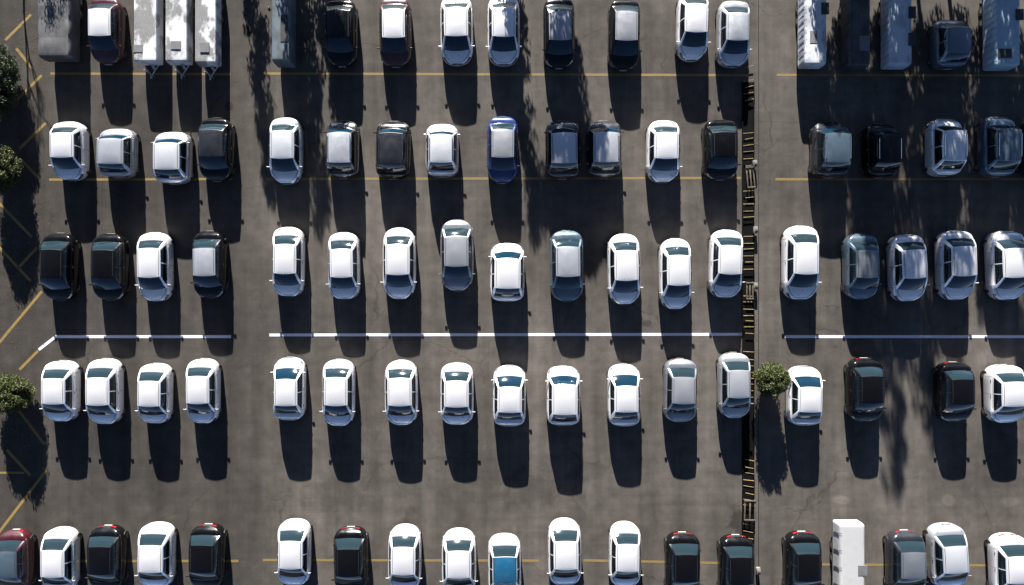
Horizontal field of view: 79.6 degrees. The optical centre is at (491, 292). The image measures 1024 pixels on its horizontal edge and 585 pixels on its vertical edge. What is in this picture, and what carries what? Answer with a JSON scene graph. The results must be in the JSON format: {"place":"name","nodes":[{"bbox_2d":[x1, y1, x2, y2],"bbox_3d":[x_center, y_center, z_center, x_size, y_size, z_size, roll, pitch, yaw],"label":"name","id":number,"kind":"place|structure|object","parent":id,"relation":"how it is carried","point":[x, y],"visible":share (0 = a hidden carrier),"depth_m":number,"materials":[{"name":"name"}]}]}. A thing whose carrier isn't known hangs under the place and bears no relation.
{"place":"outdoors","nodes":[
{"label":"outdoors","id":0,"kind":"place"},
{"bbox_2d":[0,0,1023,584],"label":"ground","id":1,"kind":"structure","parent":0,"point":[248,470],"depth_m":38.00,"materials":[{"name":"grey asphalt"}]},
{"bbox_2d":[0,43,21,118],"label":"bush","id":2,"kind":"object","parent":1,"relation":"on","point":[9,73],"visible":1,"depth_m":36.75,"materials":[{"name":"green plant"}]},
{"bbox_2d":[0,145,23,193],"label":"bush","id":3,"kind":"object","parent":1,"relation":"on","point":[10,167],"visible":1,"depth_m":36.68,"materials":[{"name":"green plant"}]},
{"bbox_2d":[0,528,36,584],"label":"sedan","id":4,"kind":"object","parent":1,"relation":"on","point":[17,556],"visible":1,"depth_m":36.94,"materials":[{"name":"red paint"}]},
{"bbox_2d":[0,372,36,414],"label":"bush","id":5,"kind":"object","parent":1,"relation":"on","point":[16,393],"visible":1,"depth_m":36.74,"materials":[{"name":"green plant"}]},
{"bbox_2d":[38,233,81,299],"bbox_3d":[-26.287,-1.579,37.272,2.151,1.456,4.126,0,90,0],"label":"sedan","id":6,"kind":"object","parent":1,"relation":"on","point":[59,265],"visible":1,"depth_m":36.93,"materials":[{"name":"black paint"}]},
{"bbox_2d":[39,360,82,421],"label":"sedan","id":7,"kind":"object","parent":1,"relation":"on","point":[60,390],"visible":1,"depth_m":36.92,"materials":[{"name":"white paint"}]},
{"bbox_2d":[39,526,82,584],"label":"sedan","id":8,"kind":"object","parent":1,"relation":"on","point":[60,557],"visible":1,"depth_m":36.88,"materials":[{"name":"white paint"}]},
{"bbox_2d":[38,0,83,61],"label":"van","id":9,"kind":"object","parent":1,"relation":"on","point":[59,30],"visible":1,"depth_m":36.66,"materials":[{"name":"grey metal"}]},
{"bbox_2d":[48,121,91,180],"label":"sedan","id":10,"kind":"object","parent":1,"relation":"on","point":[69,143],"visible":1,"depth_m":36.93,"materials":[{"name":"white paint"}]},
{"bbox_2d":[83,358,125,424],"bbox_3d":[-23.539,6.028,37.272,2.191,1.456,4.039,0,90,0],"label":"sedan","id":11,"kind":"object","parent":1,"relation":"on","point":[104,390],"visible":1,"depth_m":36.92,"materials":[{"name":"white paint"}]},
{"bbox_2d":[85,524,128,584],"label":"sedan","id":12,"kind":"object","parent":1,"relation":"on","point":[106,554],"visible":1,"depth_m":36.87,"materials":[{"name":"black paint"}]},
{"bbox_2d":[86,0,127,65],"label":"sedan","id":13,"kind":"object","parent":1,"relation":"on","point":[107,30],"visible":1,"depth_m":36.92,"materials":[{"name":"red paint"}]},
{"bbox_2d":[89,233,131,299],"bbox_3d":[-23.211,-1.558,37.272,2.195,1.456,4.085,0,90,0],"label":"sedan","id":14,"kind":"object","parent":1,"relation":"on","point":[110,265],"visible":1,"depth_m":36.92,"materials":[{"name":"black paint"}]},
{"bbox_2d":[95,128,140,177],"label":"hatchback","id":15,"kind":"object","parent":1,"relation":"on","point":[117,153],"visible":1,"depth_m":36.78,"materials":[{"name":"grey paint"}]},
{"bbox_2d":[50,72,229,74],"bbox_3d":[-21.729,-13.521,37.996,11.125,0.001,0.154,0,90,0],"label":"yellow line","id":16,"kind":"object","parent":1,"relation":"on","point":[77,73],"visible":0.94,"depth_m":38.00,"materials":[{"name":"paint"}]},
{"bbox_2d":[49,178,231,180],"bbox_3d":[-21.708,-7.000,37.996,11.333,0.001,0.154,0,90,0],"label":"yellow line","id":17,"kind":"object","parent":1,"relation":"on","point":[107,179],"visible":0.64,"depth_m":38.00,"materials":[{"name":"paint"}]},
{"bbox_2d":[55,335,230,337],"bbox_3d":[-21.562,2.729,37.995,10.875,0.001,0.180,0,90,0],"label":"white line","id":18,"kind":"object","parent":1,"relation":"on","point":[142,336],"visible":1,"depth_m":37.99,"materials":[{"name":"paint"}]},
{"bbox_2d":[133,0,165,78],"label":"utility trailer","id":19,"kind":"object","parent":1,"relation":"on","point":[149,22],"visible":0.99,"depth_m":36.86,"materials":[{"name":"grey metal"}]},
{"bbox_2d":[135,232,175,301],"bbox_3d":[-20.463,-1.558,37.262,2.153,1.476,4.251,-1,90,0],"label":"sedan","id":20,"kind":"object","parent":1,"relation":"on","point":[155,263],"visible":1,"depth_m":36.89,"materials":[{"name":"white paint"}]},
{"bbox_2d":[135,363,175,423],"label":"sedan","id":21,"kind":"object","parent":1,"relation":"on","point":[155,396],"visible":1,"depth_m":36.90,"materials":[{"name":"white paint"}]},
{"bbox_2d":[134,522,177,584],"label":"sedan","id":22,"kind":"object","parent":1,"relation":"on","point":[156,552],"visible":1,"depth_m":36.88,"materials":[{"name":"white paint"}]},
{"bbox_2d":[151,132,194,183],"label":"hatchback","id":23,"kind":"object","parent":1,"relation":"on","point":[172,157],"visible":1,"depth_m":36.75,"materials":[{"name":"silver metal"}]},
{"bbox_2d":[166,0,194,78],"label":"utility trailer","id":24,"kind":"object","parent":1,"relation":"on","point":[180,18],"visible":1,"depth_m":36.86,"materials":[{"name":"grey metal"}]},
{"bbox_2d":[183,358,222,423],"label":"sedan","id":25,"kind":"object","parent":1,"relation":"on","point":[203,390],"visible":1,"depth_m":36.88,"materials":[{"name":"white paint"}]},
{"bbox_2d":[186,523,227,584],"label":"sedan","id":26,"kind":"object","parent":1,"relation":"on","point":[207,555],"visible":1,"depth_m":36.84,"materials":[{"name":"black paint"}]},
{"bbox_2d":[190,231,228,297],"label":"sedan","id":27,"kind":"object","parent":1,"relation":"on","point":[209,261],"visible":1,"depth_m":36.88,"materials":[{"name":"black paint"}]},
{"bbox_2d":[195,0,223,79],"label":"utility trailer","id":28,"kind":"object","parent":1,"relation":"on","point":[209,19],"visible":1,"depth_m":36.86,"materials":[{"name":"grey metal"}]},
{"bbox_2d":[195,117,235,181],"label":"sedan","id":29,"kind":"object","parent":1,"relation":"on","point":[216,147],"visible":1,"depth_m":36.87,"materials":[{"name":"black paint"}]},
{"bbox_2d":[268,0,296,67],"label":"box van","id":30,"kind":"object","parent":1,"relation":"on","point":[284,20],"visible":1,"depth_m":36.51,"materials":[{"name":"white metal"}]},
{"bbox_2d":[266,117,303,183],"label":"sedan","id":31,"kind":"object","parent":1,"relation":"on","point":[286,150],"visible":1,"depth_m":36.85,"materials":[{"name":"white paint"}]},
{"bbox_2d":[269,227,306,296],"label":"sedan","id":32,"kind":"object","parent":1,"relation":"on","point":[288,262],"visible":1,"depth_m":36.84,"materials":[{"name":"white paint"}]},
{"bbox_2d":[270,357,307,420],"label":"sedan","id":33,"kind":"object","parent":1,"relation":"on","point":[289,387],"visible":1,"depth_m":36.86,"materials":[{"name":"white paint"}]},
{"bbox_2d":[274,518,312,584],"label":"sedan","id":34,"kind":"object","parent":1,"relation":"on","point":[294,551],"visible":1,"depth_m":36.84,"materials":[{"name":"white paint"}]},
{"bbox_2d":[319,359,355,426],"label":"sedan","id":35,"kind":"object","parent":1,"relation":"on","point":[338,391],"visible":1,"depth_m":36.83,"materials":[{"name":"white paint"}]},
{"bbox_2d":[323,0,357,67],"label":"sedan","id":36,"kind":"object","parent":1,"relation":"on","point":[341,27],"visible":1,"depth_m":36.84,"materials":[{"name":"black paint"}]},
{"bbox_2d":[323,120,359,178],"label":"hatchback","id":37,"kind":"object","parent":1,"relation":"on","point":[342,149],"visible":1,"depth_m":36.59,"materials":[{"name":"grey paint"}]},
{"bbox_2d":[326,232,360,299],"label":"sedan","id":38,"kind":"object","parent":1,"relation":"on","point":[344,274],"visible":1,"depth_m":36.84,"materials":[{"name":"white paint"}]},
{"bbox_2d":[331,526,368,584],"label":"sedan","id":39,"kind":"object","parent":1,"relation":"on","point":[350,546],"visible":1,"depth_m":36.79,"materials":[{"name":"black paint"}]},
{"bbox_2d":[373,121,411,179],"bbox_3d":[-5.987,-8.673,37.167,2.310,1.666,3.561,1,90,0],"label":"hatchback","id":40,"kind":"object","parent":1,"relation":"on","point":[393,149],"visible":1,"depth_m":36.58,"materials":[{"name":"black paint"}]},
{"bbox_2d":[377,0,411,67],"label":"sedan","id":41,"kind":"object","parent":1,"relation":"on","point":[395,40],"visible":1,"depth_m":36.81,"materials":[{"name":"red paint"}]},
{"bbox_2d":[380,227,416,299],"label":"sedan","id":42,"kind":"object","parent":1,"relation":"on","point":[399,282],"visible":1,"depth_m":36.78,"materials":[{"name":"white paint"}]},
{"bbox_2d":[383,359,418,425],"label":"sedan","id":43,"kind":"object","parent":1,"relation":"on","point":[401,391],"visible":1,"depth_m":36.78,"materials":[{"name":"white paint"}]},
{"bbox_2d":[263,559,538,561],"bbox_3d":[-5.625,16.563,37.996,17.083,0.001,0.154,0,90,0],"label":"yellow line","id":44,"kind":"object","parent":1,"relation":"on","point":[477,560],"visible":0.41,"depth_m":38.00,"materials":[{"name":"paint"}]},
{"bbox_2d":[386,524,421,584],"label":"sedan","id":45,"kind":"object","parent":1,"relation":"on","point":[404,552],"visible":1,"depth_m":36.76,"materials":[{"name":"white paint"}]},
{"bbox_2d":[423,124,459,177],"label":"hatchback","id":46,"kind":"object","parent":1,"relation":"on","point":[442,152],"visible":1,"depth_m":36.57,"materials":[{"name":"silver metal"}]},
{"bbox_2d":[438,0,474,65],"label":"sedan","id":47,"kind":"object","parent":1,"relation":"on","point":[456,29],"visible":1,"depth_m":36.79,"materials":[{"name":"white paint"}]},
{"bbox_2d":[438,362,474,424],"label":"sedan","id":48,"kind":"object","parent":1,"relation":"on","point":[456,393],"visible":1,"depth_m":36.81,"materials":[{"name":"white paint"}]},
{"bbox_2d":[439,219,474,291],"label":"sedan","id":49,"kind":"object","parent":1,"relation":"on","point":[457,273],"visible":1,"depth_m":36.78,"materials":[{"name":"grey paint"}]},
{"bbox_2d":[440,528,477,584],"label":"sedan","id":50,"kind":"object","parent":1,"relation":"on","point":[458,556],"visible":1,"depth_m":36.72,"materials":[{"name":"white paint"}]},
{"bbox_2d":[485,116,519,183],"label":"sedan","id":51,"kind":"object","parent":1,"relation":"on","point":[502,165],"visible":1,"depth_m":36.79,"materials":[{"name":"blue paint"}]},
{"bbox_2d":[266,177,740,179],"bbox_3d":[0.729,-7.052,37.996,29.375,0.001,0.154,0,90,0],"label":"yellow line","id":52,"kind":"object","parent":1,"relation":"on","point":[489,178],"visible":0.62,"depth_m":38.00,"materials":[{"name":"paint"}]},
{"bbox_2d":[486,0,521,66],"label":"sedan","id":53,"kind":"object","parent":1,"relation":"on","point":[503,30],"visible":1,"depth_m":36.80,"materials":[{"name":"white paint"}]},
{"bbox_2d":[488,533,520,584],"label":"sedan","id":54,"kind":"object","parent":1,"relation":"on","point":[504,558],"visible":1,"depth_m":36.74,"materials":[{"name":"white paint"}]},
{"bbox_2d":[269,333,741,335],"bbox_3d":[0.917,2.604,37.995,29.333,0.001,0.180,0,90,0],"label":"white line","id":55,"kind":"object","parent":1,"relation":"on","point":[517,334],"visible":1,"depth_m":37.99,"materials":[{"name":"paint"}]},
{"bbox_2d":[263,72,748,75],"bbox_3d":[0.875,-13.490,37.996,30.084,0.001,0.154,0,90,0],"label":"yellow line","id":56,"kind":"object","parent":1,"relation":"on","point":[476,74],"visible":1,"depth_m":38.00,"materials":[{"name":"paint"}]},
{"bbox_2d":[488,243,526,301],"bbox_3d":[0.943,-1.230,37.222,2.320,1.556,3.598,0,90,0],"label":"hatchback","id":57,"kind":"object","parent":1,"relation":"on","point":[507,260],"visible":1,"depth_m":36.65,"materials":[{"name":"white paint"}]},
{"bbox_2d":[491,365,527,426],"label":"sedan","id":58,"kind":"object","parent":1,"relation":"on","point":[509,395],"visible":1,"depth_m":36.81,"materials":[{"name":"white paint"}]},
{"bbox_2d":[542,0,576,69],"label":"sedan","id":59,"kind":"object","parent":1,"relation":"on","point":[558,49],"visible":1,"depth_m":36.82,"materials":[{"name":"black paint"}]},
{"bbox_2d":[544,120,582,179],"bbox_3d":[4.306,-8.694,37.167,2.340,1.666,3.602,-1,90,0],"label":"hatchback","id":60,"kind":"object","parent":1,"relation":"on","point":[562,149],"visible":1,"depth_m":36.58,"materials":[{"name":"grey paint"}]},
{"bbox_2d":[545,365,582,425],"bbox_3d":[4.347,6.274,37.222,2.260,1.556,3.630,0,90,0],"label":"hatchback","id":61,"kind":"object","parent":1,"relation":"on","point":[563,395],"visible":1,"depth_m":36.67,"materials":[{"name":"white paint"}]},
{"bbox_2d":[547,517,583,584],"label":"sedan","id":62,"kind":"object","parent":1,"relation":"on","point":[564,551],"visible":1,"depth_m":36.78,"materials":[{"name":"white paint"}]},
{"bbox_2d":[549,230,585,301],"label":"sedan","id":63,"kind":"object","parent":1,"relation":"on","point":[566,284],"visible":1,"depth_m":36.80,"materials":[{"name":"metal"}]},
{"bbox_2d":[585,120,623,177],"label":"hatchback","id":64,"kind":"object","parent":1,"relation":"on","point":[603,150],"visible":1,"depth_m":36.58,"materials":[{"name":"grey paint"}]},
{"bbox_2d":[606,233,642,304],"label":"sedan","id":65,"kind":"object","parent":1,"relation":"on","point":[623,270],"visible":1,"depth_m":36.79,"materials":[{"name":"white paint"}]},
{"bbox_2d":[607,0,641,71],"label":"sedan","id":66,"kind":"object","parent":1,"relation":"on","point":[623,16],"visible":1,"depth_m":36.83,"materials":[{"name":"black paint"}]},
{"bbox_2d":[606,363,642,426],"bbox_3d":[8.038,6.254,37.272,2.190,1.456,3.830,0,90,0],"label":"hatchback","id":67,"kind":"object","parent":1,"relation":"on","point":[623,397],"visible":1,"depth_m":36.83,"materials":[{"name":"white paint"}]},
{"bbox_2d":[608,521,643,584],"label":"sedan","id":68,"kind":"object","parent":1,"relation":"on","point":[624,556],"visible":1,"depth_m":36.79,"materials":[{"name":"white paint"}]},
{"bbox_2d":[645,120,682,182],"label":"sedan","id":69,"kind":"object","parent":1,"relation":"on","point":[662,151],"visible":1,"depth_m":36.81,"materials":[{"name":"white paint"}]},
{"bbox_2d":[657,238,694,309],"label":"sedan","id":70,"kind":"object","parent":1,"relation":"on","point":[674,273],"visible":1,"depth_m":36.81,"materials":[{"name":"white paint"}]},
{"bbox_2d":[662,358,698,422],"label":"sedan","id":71,"kind":"object","parent":1,"relation":"on","point":[680,376],"visible":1,"depth_m":36.84,"materials":[{"name":"grey paint"}]},
{"bbox_2d":[663,531,702,584],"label":"sedan","id":72,"kind":"object","parent":1,"relation":"on","point":[682,566],"visible":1,"depth_m":36.75,"materials":[{"name":"black paint"}]},
{"bbox_2d":[675,0,710,61],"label":"sedan","id":73,"kind":"object","parent":1,"relation":"on","point":[691,31],"visible":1,"depth_m":36.78,"materials":[{"name":"white paint"}]},
{"bbox_2d":[701,119,740,179],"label":"sedan","id":74,"kind":"object","parent":1,"relation":"on","point":[719,149],"visible":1,"depth_m":36.86,"materials":[{"name":"black paint"}]},
{"bbox_2d":[707,229,744,297],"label":"sedan","id":75,"kind":"object","parent":1,"relation":"on","point":[725,259],"visible":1,"depth_m":36.85,"materials":[{"name":"white paint"}]},
{"bbox_2d":[715,0,752,67],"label":"sedan","id":76,"kind":"object","parent":1,"relation":"on","point":[732,18],"visible":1,"depth_m":36.88,"materials":[{"name":"silver metal"}]},
{"bbox_2d":[715,352,753,418],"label":"sedan","id":77,"kind":"object","parent":1,"relation":"on","point":[733,385],"visible":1,"depth_m":36.85,"materials":[{"name":"grey paint"}]},
{"bbox_2d":[716,534,753,584],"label":"sedan","id":78,"kind":"object","parent":1,"relation":"on","point":[735,559],"visible":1,"depth_m":36.77,"materials":[{"name":"black paint"}]},
{"bbox_2d":[742,65,754,583],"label":"drain channel","id":79,"kind":"object","parent":1,"relation":"on","point":[748,275],"visible":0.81,"depth_m":37.98,"materials":[{"name":"metal"}]},
{"bbox_2d":[758,0,758,584],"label":"joint","id":80,"kind":"object","parent":1,"relation":"on","point":[758,284],"visible":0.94,"depth_m":38.00,"materials":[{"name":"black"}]},
{"bbox_2d":[752,361,791,398],"bbox_3d":[16.750,5.234,37.003,2.240,2.034,2.256,0,90,0],"label":"bush","id":81,"kind":"object","parent":1,"relation":"on","point":[772,380],"visible":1,"depth_m":36.41,"materials":[{"name":"green plant"}]},
{"bbox_2d":[779,225,821,299],"bbox_3d":[18.762,-1.804,37.262,2.295,1.476,4.579,0,90,0],"label":"sedan","id":82,"kind":"object","parent":1,"relation":"on","point":[800,255],"visible":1,"depth_m":36.87,"materials":[{"name":"white paint"}]},
{"bbox_2d":[781,530,824,584],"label":"sedan","id":83,"kind":"object","parent":1,"relation":"on","point":[802,557],"visible":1,"depth_m":36.79,"materials":[{"name":"black paint"}]},
{"bbox_2d":[784,365,825,425],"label":"sedan","id":84,"kind":"object","parent":1,"relation":"on","point":[804,399],"visible":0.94,"depth_m":36.86,"materials":[{"name":"white paint"}]},
{"bbox_2d":[795,0,828,68],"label":"canvas trailer","id":85,"kind":"object","parent":1,"relation":"on","point":[810,22],"visible":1,"depth_m":36.70,"materials":[{"name":"metal"}]},
{"bbox_2d":[808,122,852,177],"bbox_3d":[20.545,-8.694,37.167,2.350,1.666,3.436,1,90,0],"label":"hatchback","id":86,"kind":"object","parent":1,"relation":"on","point":[830,148],"visible":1,"depth_m":36.69,"materials":[{"name":"grey paint"}]},
{"bbox_2d":[829,520,866,584],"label":"covered trailer","id":87,"kind":"object","parent":1,"relation":"on","point":[846,555],"visible":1,"depth_m":36.75,"materials":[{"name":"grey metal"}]},
{"bbox_2d":[838,0,869,69],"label":"canvas trailer","id":88,"kind":"object","parent":1,"relation":"on","point":[854,23],"visible":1,"depth_m":36.71,"materials":[{"name":"grey metal"}]},
{"bbox_2d":[840,233,880,299],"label":"sedan","id":89,"kind":"object","parent":1,"relation":"on","point":[860,266],"visible":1,"depth_m":36.91,"materials":[{"name":"grey metal"}]},
{"bbox_2d":[843,357,886,421],"bbox_3d":[22.698,5.926,37.272,2.241,1.456,3.916,0,90,0],"label":"sedan","id":90,"kind":"object","parent":1,"relation":"on","point":[865,391],"visible":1,"depth_m":36.92,"materials":[{"name":"black paint"}]},
{"bbox_2d":[859,124,901,177],"bbox_3d":[23.601,-8.632,37.167,2.106,1.666,3.312,0,90,0],"label":"hatchback","id":91,"kind":"object","parent":1,"relation":"on","point":[881,150],"visible":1,"depth_m":36.73,"materials":[{"name":"black paint"}]},
{"bbox_2d":[877,0,915,69],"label":"canvas trailer","id":92,"kind":"object","parent":1,"relation":"on","point":[897,39],"visible":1,"depth_m":36.71,"materials":[{"name":"grey metal"}]},
{"bbox_2d":[775,178,1023,180],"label":"yellow line","id":93,"kind":"object","parent":1,"relation":"on","point":[784,179],"visible":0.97,"depth_m":38.00,"materials":[{"name":"paint"}]},
{"bbox_2d":[777,74,1023,76],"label":"yellow line","id":94,"kind":"object","parent":1,"relation":"on","point":[983,75],"visible":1,"depth_m":38.00,"materials":[{"name":"paint"}]},
{"bbox_2d":[785,335,1023,337],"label":"white line","id":95,"kind":"object","parent":1,"relation":"on","point":[904,336],"visible":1,"depth_m":37.99,"materials":[{"name":"paint"}]},
{"bbox_2d":[882,529,928,584],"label":"sedan","id":96,"kind":"object","parent":1,"relation":"on","point":[905,558],"visible":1,"depth_m":36.83,"materials":[{"name":"grey paint"}]},
{"bbox_2d":[883,234,929,301],"bbox_3d":[25.241,-1.497,37.262,2.272,1.476,4.127,-3,90,0],"label":"sedan","id":97,"kind":"object","parent":1,"relation":"on","point":[907,267],"visible":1,"depth_m":36.91,"materials":[{"name":"white paint"}]},
{"bbox_2d":[922,118,967,176],"bbox_3d":[27.496,-8.837,37.167,2.106,1.666,3.559,1,90,0],"label":"hatchback","id":98,"kind":"object","parent":1,"relation":"on","point":[945,147],"visible":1,"depth_m":36.76,"materials":[{"name":"white paint"}]},
{"bbox_2d":[922,522,971,584],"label":"sedan","id":99,"kind":"object","parent":1,"relation":"on","point":[946,546],"visible":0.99,"depth_m":36.91,"materials":[{"name":"silver metal"}]},
{"bbox_2d":[927,20,970,69],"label":"hatchback","id":100,"kind":"object","parent":1,"relation":"on","point":[949,44],"visible":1,"depth_m":36.84,"materials":[{"name":"grey metal"}]},
{"bbox_2d":[931,361,975,421],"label":"sedan","id":101,"kind":"object","parent":1,"relation":"on","point":[953,391],"visible":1,"depth_m":36.94,"materials":[{"name":"black paint"}]},
{"bbox_2d":[931,230,978,300],"bbox_3d":[28.194,-1.661,37.262,2.301,1.476,4.291,-2,90,0],"label":"sedan","id":102,"kind":"object","parent":1,"relation":"on","point":[955,263],"visible":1,"depth_m":36.93,"materials":[{"name":"white paint"}]},
{"bbox_2d":[973,116,1022,177],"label":"hatchback","id":103,"kind":"object","parent":1,"relation":"on","point":[999,142],"visible":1,"depth_m":36.78,"materials":[{"name":"grey metal"}]},
{"bbox_2d":[978,0,1023,70],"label":"canvas trailer","id":104,"kind":"object","parent":1,"relation":"on","point":[999,23],"visible":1,"depth_m":36.61,"materials":[{"name":"grey metal"}]},
{"bbox_2d":[980,364,1023,422],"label":"sedan","id":105,"kind":"object","parent":1,"relation":"on","point":[1003,392],"visible":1,"depth_m":36.98,"materials":[{"name":"white paint"}]},
{"bbox_2d":[981,231,1023,300],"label":"sedan","id":106,"kind":"object","parent":1,"relation":"on","point":[1004,264],"visible":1,"depth_m":36.99,"materials":[{"name":"white paint"}]},
{"bbox_2d":[984,532,1023,584],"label":"sedan","id":107,"kind":"object","parent":1,"relation":"on","point":[1005,558],"visible":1,"depth_m":36.96,"materials":[{"name":"white paint"}]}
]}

